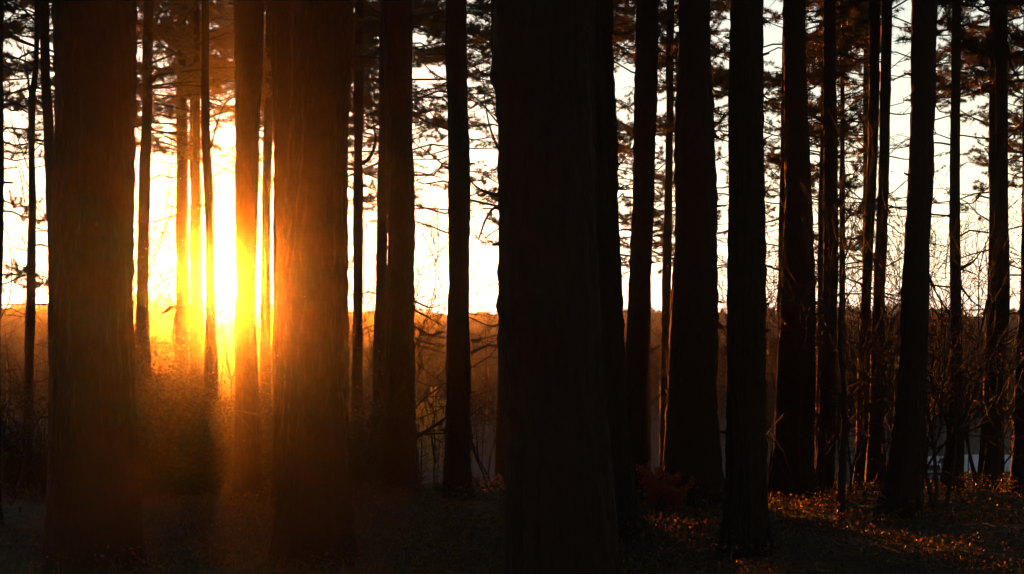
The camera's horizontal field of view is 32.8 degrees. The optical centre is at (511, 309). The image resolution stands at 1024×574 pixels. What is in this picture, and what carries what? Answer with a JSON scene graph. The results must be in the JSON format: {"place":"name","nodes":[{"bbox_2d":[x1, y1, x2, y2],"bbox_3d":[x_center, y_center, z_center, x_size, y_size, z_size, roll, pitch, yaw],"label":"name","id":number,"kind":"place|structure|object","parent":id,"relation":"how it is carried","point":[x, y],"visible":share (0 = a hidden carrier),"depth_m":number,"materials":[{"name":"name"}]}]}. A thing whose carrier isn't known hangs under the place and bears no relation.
{"place":"outdoors","nodes":[
{"label":"outdoors","id":0,"kind":"place"},
{"bbox_2d":[0,310,1023,573],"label":"ground","id":1,"kind":"structure","parent":0,"point":[628,546],"depth_m":12.54,"materials":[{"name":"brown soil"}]},
{"bbox_2d":[0,0,12,524],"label":"pine tree","id":2,"kind":"object","parent":1,"relation":"on","point":[2,182],"visible":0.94,"depth_m":12.99,"materials":[{"name":"brown plant"}]},
{"bbox_2d":[1,380,49,495],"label":"bush","id":3,"kind":"object","parent":1,"relation":"on","point":[12,462],"visible":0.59,"depth_m":16.36,"materials":[{"name":"brown plant"}]},
{"bbox_2d":[3,0,54,277],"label":"pine tree","id":4,"kind":"object","parent":1,"relation":"on","point":[19,64],"visible":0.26,"depth_m":34.46,"materials":[{"name":"green plant"}]},
{"bbox_2d":[2,0,149,457],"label":"pine tree","id":5,"kind":"object","parent":1,"relation":"on","point":[45,51],"visible":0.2,"depth_m":20.95,"materials":[{"name":"brown plant"}]},
{"bbox_2d":[1,0,164,489],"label":"pine tree","id":6,"kind":"object","parent":1,"relation":"on","point":[31,134],"visible":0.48,"depth_m":25.95,"materials":[{"name":"brown plant"}]},
{"bbox_2d":[39,0,150,573],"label":"pine tree","id":7,"kind":"object","parent":1,"relation":"on","point":[93,498],"visible":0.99,"depth_m":10.20,"materials":[{"name":"brown plant"}]},
{"bbox_2d":[9,328,224,498],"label":"bush","id":8,"kind":"object","parent":1,"relation":"on","point":[156,444],"visible":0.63,"depth_m":15.43,"materials":[{"name":"brown plant"}]},
{"bbox_2d":[30,0,225,256],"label":"pine tree","id":9,"kind":"object","parent":1,"relation":"on","point":[153,105],"visible":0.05,"depth_m":36.25,"materials":[{"name":"green plant"}]},
{"bbox_2d":[0,107,271,494],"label":"shrub","id":10,"kind":"object","parent":1,"relation":"on","point":[31,406],"visible":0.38,"depth_m":17.08,"materials":[{"name":"brown plant"}]},
{"bbox_2d":[1,165,271,504],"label":"shrub","id":11,"kind":"object","parent":1,"relation":"on","point":[23,474],"visible":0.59,"depth_m":15.01,"materials":[{"name":"brown plant"}]},
{"bbox_2d":[1,49,273,484],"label":"shrub","id":12,"kind":"object","parent":1,"relation":"on","point":[145,289],"visible":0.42,"depth_m":17.39,"materials":[{"name":"brown plant"}]},
{"bbox_2d":[21,0,264,428],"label":"pine tree","id":13,"kind":"object","parent":1,"relation":"on","point":[183,153],"visible":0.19,"depth_m":33.92,"materials":[{"name":"brown plant"}]},
{"bbox_2d":[50,0,270,479],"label":"pine tree","id":14,"kind":"object","parent":1,"relation":"on","point":[147,67],"visible":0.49,"depth_m":21.95,"materials":[{"name":"brown plant"}]},
{"bbox_2d":[137,0,234,437],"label":"pine tree","id":15,"kind":"object","parent":1,"relation":"on","point":[187,234],"visible":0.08,"depth_m":43.92,"materials":[{"name":"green plant"}]},
{"bbox_2d":[152,0,234,450],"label":"pine tree","id":16,"kind":"object","parent":1,"relation":"on","point":[192,198],"visible":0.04,"depth_m":41.92,"materials":[{"name":"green plant"}]},
{"bbox_2d":[136,346,267,496],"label":"bush","id":17,"kind":"object","parent":1,"relation":"on","point":[213,464],"visible":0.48,"depth_m":15.91,"materials":[{"name":"brown plant"}]},
{"bbox_2d":[134,0,272,424],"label":"pine tree","id":18,"kind":"object","parent":1,"relation":"on","point":[205,130],"visible":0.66,"depth_m":17.46,"materials":[{"name":"brown plant"}]},
{"bbox_2d":[135,0,273,426],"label":"pine tree","id":19,"kind":"object","parent":1,"relation":"on","point":[195,28],"visible":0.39,"depth_m":30.95,"materials":[{"name":"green plant"}]},
{"bbox_2d":[32,127,385,478],"bbox_3d":[-2.992,0.215,17.219,3.490,3.771,2.345,0,0,-16],"label":"shrub","id":20,"kind":"object","parent":1,"relation":"on","point":[223,353],"visible":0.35,"depth_m":17.20,"materials":[{"name":"brown plant"}]},
{"bbox_2d":[146,371,272,489],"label":"bush","id":21,"kind":"object","parent":1,"relation":"on","point":[267,426],"visible":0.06,"depth_m":16.68,"materials":[{"name":"brown plant"}]},
{"bbox_2d":[172,379,268,490],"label":"bush","id":22,"kind":"object","parent":1,"relation":"on","point":[227,448],"visible":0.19,"depth_m":16.29,"materials":[{"name":"brown plant"}]},
{"bbox_2d":[200,383,272,488],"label":"bush","id":23,"kind":"object","parent":1,"relation":"on","point":[263,408],"visible":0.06,"depth_m":16.80,"materials":[{"name":"brown plant"}]},
{"bbox_2d":[228,0,265,501],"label":"pine tree","id":24,"kind":"object","parent":1,"relation":"on","point":[248,79],"visible":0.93,"depth_m":14.92,"materials":[{"name":"brown plant"}]},
{"bbox_2d":[153,0,368,277],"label":"pine tree","id":25,"kind":"object","parent":1,"relation":"on","point":[188,117],"visible":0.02,"depth_m":36.02,"materials":[{"name":"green plant"}]},
{"bbox_2d":[269,0,291,508],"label":"pine tree","id":26,"kind":"object","parent":1,"relation":"on","point":[280,30],"visible":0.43,"depth_m":13.93,"materials":[{"name":"brown plant"}]},
{"bbox_2d":[134,204,444,450],"bbox_3d":[-2.558,0.451,19.163,4.036,3.247,2.932,0,0,0],"label":"shrub","id":27,"kind":"object","parent":1,"relation":"on","point":[348,319],"visible":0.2,"depth_m":18.96,"materials":[{"name":"brown plant"}]},
{"bbox_2d":[201,0,378,458],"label":"pine tree","id":28,"kind":"object","parent":1,"relation":"on","point":[266,199],"visible":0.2,"depth_m":27.94,"materials":[{"name":"brown plant"}]},
{"bbox_2d":[266,0,359,571],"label":"pine tree","id":29,"kind":"object","parent":1,"relation":"on","point":[314,513],"visible":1,"depth_m":10.83,"materials":[{"name":"brown plant"}]},
{"bbox_2d":[210,0,439,183],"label":"pine tree","id":30,"kind":"object","parent":1,"relation":"on","point":[418,113],"visible":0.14,"depth_m":32.97,"materials":[{"name":"green plant"}]},
{"bbox_2d":[221,0,496,245],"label":"pine tree","id":31,"kind":"object","parent":1,"relation":"on","point":[367,141],"visible":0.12,"depth_m":35.44,"materials":[{"name":"green plant"}]},
{"bbox_2d":[229,0,497,211],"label":"pine tree","id":32,"kind":"object","parent":1,"relation":"on","point":[425,60],"visible":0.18,"depth_m":34.12,"materials":[{"name":"green plant"}]},
{"bbox_2d":[261,0,489,481],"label":"pine tree","id":33,"kind":"object","parent":1,"relation":"on","point":[361,97],"visible":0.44,"depth_m":23.95,"materials":[{"name":"brown plant"}]},
{"bbox_2d":[259,153,500,492],"bbox_3d":[-0.781,0.141,17.237,3.484,3.417,3.836,0,0,0],"label":"shrub","id":34,"kind":"object","parent":1,"relation":"on","point":[365,472],"visible":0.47,"depth_m":17.16,"materials":[{"name":"brown plant"}]},
{"bbox_2d":[427,422,436,463],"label":"fallen branch","id":35,"kind":"object","parent":34,"relation":"on","point":[433,451],"visible":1,"depth_m":17.01,"materials":[{"name":"brown wood"}]},
{"bbox_2d":[348,389,423,488],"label":"bush","id":36,"kind":"object","parent":1,"relation":"on","point":[362,433],"visible":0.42,"depth_m":18.93,"materials":[{"name":"brown plant"}]},
{"bbox_2d":[353,0,446,496],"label":"pine tree","id":37,"kind":"object","parent":1,"relation":"on","point":[399,454],"visible":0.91,"depth_m":16.39,"materials":[{"name":"brown plant"}]},
{"bbox_2d":[160,101,667,490],"bbox_3d":[-0.725,0.184,18.192,5.797,4.597,3.170,0,0,-24],"label":"shrub","id":38,"kind":"object","parent":1,"relation":"on","point":[380,389],"visible":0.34,"depth_m":17.88,"materials":[{"name":"brown plant"}]},
{"bbox_2d":[348,0,490,480],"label":"pine tree","id":39,"kind":"object","parent":1,"relation":"on","point":[371,22],"visible":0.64,"depth_m":20.95,"materials":[{"name":"brown plant"}]},
{"bbox_2d":[351,0,496,233],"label":"pine tree","id":40,"kind":"object","parent":1,"relation":"on","point":[422,154],"visible":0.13,"depth_m":35.80,"materials":[{"name":"green plant"}]},
{"bbox_2d":[415,402,435,486],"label":"young pine","id":41,"kind":"object","parent":1,"relation":"on","point":[430,452],"visible":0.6,"depth_m":40.98,"materials":[{"name":"plant"}]},
{"bbox_2d":[419,386,445,485],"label":"young pine","id":42,"kind":"object","parent":1,"relation":"on","point":[430,419],"visible":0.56,"depth_m":41.98,"materials":[{"name":"plant"}]},
{"bbox_2d":[427,399,445,473],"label":"young pine","id":43,"kind":"object","parent":1,"relation":"on","point":[443,414],"visible":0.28,"depth_m":42.98,"materials":[{"name":"plant"}]},
{"bbox_2d":[417,408,472,437],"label":"fallen branch","id":44,"kind":"object","parent":1,"relation":"on","point":[434,425],"visible":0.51,"depth_m":17.69,"materials":[{"name":"brown wood"}]},
{"bbox_2d":[417,429,487,442],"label":"fallen branch","id":45,"kind":"object","parent":1,"relation":"on","point":[472,436],"visible":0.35,"depth_m":17.97,"materials":[{"name":"brown wood"}]},
{"bbox_2d":[417,310,501,488],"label":"shrub","id":46,"kind":"object","parent":1,"relation":"on","point":[473,449],"visible":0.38,"depth_m":18.86,"materials":[{"name":"brown plant"}]},
{"bbox_2d":[440,0,498,500],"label":"pine tree","id":47,"kind":"object","parent":1,"relation":"on","point":[457,471],"visible":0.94,"depth_m":15.32,"materials":[{"name":"brown plant"}]},
{"bbox_2d":[472,428,485,461],"bbox_3d":[-0.317,1.290,16.799,0.146,0.334,0.408,0,0,0],"label":"sapling","id":48,"kind":"object","parent":1,"relation":"on","point":[477,445],"visible":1,"depth_m":16.72,"materials":[{"name":"black plant"}]},
{"bbox_2d":[348,0,663,243],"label":"pine tree","id":49,"kind":"object","parent":1,"relation":"on","point":[476,42],"visible":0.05,"depth_m":31.46,"materials":[{"name":"green plant"}]},
{"bbox_2d":[3,442,1010,488],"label":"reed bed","id":50,"kind":"object","parent":1,"relation":"on","point":[654,462],"visible":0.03,"depth_m":63.07,"materials":[{"name":"brown plant"}]},
{"bbox_2d":[0,295,1018,453],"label":"wood","id":51,"kind":"object","parent":1,"relation":"on","point":[19,332],"visible":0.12,"depth_m":159.55,"materials":[{"name":"brown plant"}]},
{"bbox_2d":[0,468,1023,573],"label":"bramble cover","id":52,"kind":"object","parent":1,"relation":"on","point":[979,511],"visible":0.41,"depth_m":11.87,"materials":[{"name":"brown plant"}]},
{"bbox_2d":[413,0,635,488],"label":"pine tree","id":53,"kind":"object","parent":1,"relation":"on","point":[619,34],"visible":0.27,"depth_m":23.93,"materials":[{"name":"brown plant"}]},
{"bbox_2d":[460,0,619,573],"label":"pine tree","id":54,"kind":"object","parent":1,"relation":"on","point":[560,514],"visible":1,"depth_m":7.61,"materials":[{"name":"brown plant"}]},
{"bbox_2d":[468,0,674,312],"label":"pine tree","id":55,"kind":"object","parent":1,"relation":"on","point":[625,140],"visible":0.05,"depth_m":33.19,"materials":[{"name":"green plant"}]},
{"bbox_2d":[472,0,772,471],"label":"pine tree","id":56,"kind":"object","parent":1,"relation":"on","point":[658,215],"visible":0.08,"depth_m":37.96,"materials":[{"name":"brown plant"}]},
{"bbox_2d":[594,0,652,540],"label":"pine tree","id":57,"kind":"object","parent":1,"relation":"on","point":[607,188],"visible":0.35,"depth_m":12.35,"materials":[{"name":"brown plant"}]},
{"bbox_2d":[624,0,666,498],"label":"pine tree","id":58,"kind":"object","parent":1,"relation":"on","point":[643,148],"visible":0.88,"depth_m":15.12,"materials":[{"name":"brown plant"}]},
{"bbox_2d":[469,230,822,474],"bbox_3d":[1.155,0.330,17.465,3.206,3.229,3.719,0,0,43],"label":"shrub","id":59,"kind":"object","parent":1,"relation":"on","point":[655,334],"visible":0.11,"depth_m":17.87,"materials":[{"name":"brown plant"}]},
{"bbox_2d":[635,460,684,509],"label":"bracken","id":60,"kind":"object","parent":1,"relation":"on","point":[653,481],"visible":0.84,"depth_m":14.24,"materials":[{"name":"brown plant"}]},
{"bbox_2d":[617,0,729,469],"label":"pine tree","id":61,"kind":"object","parent":1,"relation":"on","point":[665,15],"visible":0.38,"depth_m":25.95,"materials":[{"name":"brown plant"}]},
{"bbox_2d":[658,475,695,511],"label":"bracken","id":62,"kind":"object","parent":1,"relation":"on","point":[677,496],"visible":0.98,"depth_m":14.05,"materials":[{"name":"brown plant"}]},
{"bbox_2d":[655,0,728,505],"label":"pine tree","id":63,"kind":"object","parent":1,"relation":"on","point":[692,443],"visible":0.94,"depth_m":14.65,"materials":[{"name":"brown plant"}]},
{"bbox_2d":[615,0,781,274],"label":"pine tree","id":64,"kind":"object","parent":1,"relation":"on","point":[721,5],"visible":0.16,"depth_m":33.88,"materials":[{"name":"green plant"}]},
{"bbox_2d":[651,0,821,500],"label":"pine tree","id":65,"kind":"object","parent":1,"relation":"on","point":[797,166],"visible":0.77,"depth_m":15.50,"materials":[{"name":"brown plant"}]},
{"bbox_2d":[715,0,774,557],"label":"pine tree","id":66,"kind":"object","parent":1,"relation":"on","point":[745,511],"visible":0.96,"depth_m":11.60,"materials":[{"name":"brown plant"}]},
{"bbox_2d":[655,0,854,350],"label":"pine tree","id":67,"kind":"object","parent":1,"relation":"on","point":[724,18],"visible":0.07,"depth_m":36.94,"materials":[{"name":"brown plant"}]},
{"bbox_2d":[647,180,895,478],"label":"shrub","id":68,"kind":"object","parent":1,"relation":"on","point":[772,373],"visible":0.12,"depth_m":17.70,"materials":[{"name":"brown plant"}]},
{"bbox_2d":[658,1,910,283],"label":"pine tree","id":69,"kind":"object","parent":1,"relation":"on","point":[861,95],"visible":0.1,"depth_m":32.92,"materials":[{"name":"brown plant"}]},
{"bbox_2d":[715,0,868,349],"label":"pine tree","id":70,"kind":"object","parent":1,"relation":"on","point":[777,159],"visible":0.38,"depth_m":22.96,"materials":[{"name":"brown plant"}]},
{"bbox_2d":[652,199,1002,502],"bbox_3d":[2.725,0.647,15.129,2.995,3.270,2.238,0,0,0],"label":"shrub","id":71,"kind":"object","parent":1,"relation":"on","point":[800,349],"visible":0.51,"depth_m":14.97,"materials":[{"name":"brown plant"}]},
{"bbox_2d":[763,0,897,472],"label":"pine tree","id":72,"kind":"object","parent":1,"relation":"on","point":[851,118],"visible":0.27,"depth_m":23.96,"materials":[{"name":"brown plant"}]},
{"bbox_2d":[653,190,1010,498],"bbox_3d":[2.644,0.362,15.908,2.946,3.128,3.450,0,0,0],"label":"shrub","id":73,"kind":"object","parent":1,"relation":"on","point":[885,444],"visible":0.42,"depth_m":15.36,"materials":[{"name":"brown plant"}]},
{"bbox_2d":[763,0,906,484],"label":"pine tree","id":74,"kind":"object","parent":1,"relation":"on","point":[841,112],"visible":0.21,"depth_m":25.96,"materials":[{"name":"brown plant"}]},
{"bbox_2d":[763,0,910,301],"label":"pine tree","id":75,"kind":"object","parent":1,"relation":"on","point":[770,11],"visible":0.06,"depth_m":36.26,"materials":[{"name":"brown plant"}]},
{"bbox_2d":[655,110,1023,495],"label":"shrub","id":76,"kind":"object","parent":1,"relation":"on","point":[851,401],"visible":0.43,"depth_m":15.63,"materials":[{"name":"brown plant"}]},
{"bbox_2d":[655,173,1023,502],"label":"shrub","id":77,"kind":"object","parent":1,"relation":"on","point":[950,378],"visible":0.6,"depth_m":15.39,"materials":[{"name":"brown plant"}]},
{"bbox_2d":[768,0,910,488],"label":"pine tree","id":78,"kind":"object","parent":1,"relation":"on","point":[872,20],"visible":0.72,"depth_m":18.45,"materials":[{"name":"brown plant"}]},
{"bbox_2d":[766,161,927,519],"bbox_3d":[2.572,0.255,13.489,1.248,2.817,1.146,0,0,10],"label":"sapling","id":79,"kind":"object","parent":1,"relation":"on","point":[842,467],"visible":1,"depth_m":13.29,"materials":[{"name":"brown plant"}]},
{"bbox_2d":[765,0,948,493],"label":"pine tree","id":80,"kind":"object","parent":1,"relation":"on","point":[828,55],"visible":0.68,"depth_m":16.95,"materials":[{"name":"brown plant"}]},
{"bbox_2d":[766,147,1012,503],"bbox_3d":[3.333,0.105,14.738,2.907,3.160,2.193,0,0,-44],"label":"shrub","id":81,"kind":"object","parent":1,"relation":"on","point":[881,361],"visible":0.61,"depth_m":14.35,"materials":[{"name":"brown plant"}]},
{"bbox_2d":[807,0,978,489],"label":"pine tree","id":82,"kind":"object","parent":1,"relation":"on","point":[887,8],"visible":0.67,"depth_m":17.45,"materials":[{"name":"brown plant"}]},
{"bbox_2d":[810,0,976,399],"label":"pine tree","id":83,"kind":"object","parent":1,"relation":"on","point":[865,81],"visible":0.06,"depth_m":39.94,"materials":[{"name":"brown plant"}]},
{"bbox_2d":[765,126,1023,488],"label":"shrub","id":84,"kind":"object","parent":1,"relation":"on","point":[972,466],"visible":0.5,"depth_m":16.90,"materials":[{"name":"brown plant"}]},
{"bbox_2d":[766,167,1023,517],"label":"shrub","id":85,"kind":"object","parent":1,"relation":"on","point":[957,434],"visible":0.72,"depth_m":14.03,"materials":[{"name":"brown plant"}]},
{"bbox_2d":[873,0,942,519],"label":"pine tree","id":86,"kind":"object","parent":1,"relation":"on","point":[904,477],"visible":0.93,"depth_m":13.52,"materials":[{"name":"brown plant"}]},
{"bbox_2d":[887,456,943,475],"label":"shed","id":87,"kind":"structure","parent":1,"relation":"on","point":[930,469],"depth_m":87.95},
{"bbox_2d":[927,465,939,475],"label":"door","id":88,"kind":"structure","parent":87,"relation":"in","point":[930,467],"depth_m":87.95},
{"bbox_2d":[813,87,1019,430],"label":"shrub","id":89,"kind":"object","parent":1,"relation":"on","point":[890,426],"visible":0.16,"depth_m":17.75,"materials":[{"name":"brown plant"}]},
{"bbox_2d":[824,0,1023,491],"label":"pine tree","id":90,"kind":"object","parent":1,"relation":"on","point":[954,203],"visible":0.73,"depth_m":15.96,"materials":[{"name":"brown plant"}]},
{"bbox_2d":[836,7,1022,487],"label":"pine tree","id":91,"kind":"object","parent":1,"relation":"on","point":[939,59],"visible":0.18,"depth_m":39.49,"materials":[{"name":"green plant"}]},
{"bbox_2d":[890,0,1020,482],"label":"pine tree","id":92,"kind":"object","parent":1,"relation":"on","point":[979,50],"visible":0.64,"depth_m":17.95,"materials":[{"name":"brown plant"}]},
{"bbox_2d":[889,0,1023,483],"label":"pine tree","id":93,"kind":"object","parent":1,"relation":"on","point":[1016,118],"visible":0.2,"depth_m":33.91,"materials":[{"name":"brown plant"}]},
{"bbox_2d":[890,176,1023,483],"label":"shrub","id":94,"kind":"object","parent":1,"relation":"on","point":[981,288],"visible":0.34,"depth_m":16.84,"materials":[{"name":"brown plant"}]},
{"bbox_2d":[937,454,1010,486],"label":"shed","id":95,"kind":"structure","parent":1,"relation":"on","point":[975,458],"depth_m":84.80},
{"bbox_2d":[929,0,1023,492],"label":"pine tree","id":96,"kind":"object","parent":1,"relation":"on","point":[1017,466],"visible":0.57,"depth_m":16.57,"materials":[{"name":"brown plant"}]},
{"bbox_2d":[945,6,1023,263],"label":"pine tree","id":97,"kind":"object","parent":1,"relation":"on","point":[985,165],"visible":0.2,"depth_m":35.88,"materials":[{"name":"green plant"}]},
{"bbox_2d":[981,0,1023,491],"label":"pine tree","id":98,"kind":"object","parent":1,"relation":"on","point":[1003,56],"visible":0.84,"depth_m":16.55,"materials":[{"name":"brown plant"}]},
{"bbox_2d":[2,0,1023,319],"label":"sky","id":99,"kind":"structure","parent":0,"point":[900,87],"materials":[{"name":"white"}]}
]}

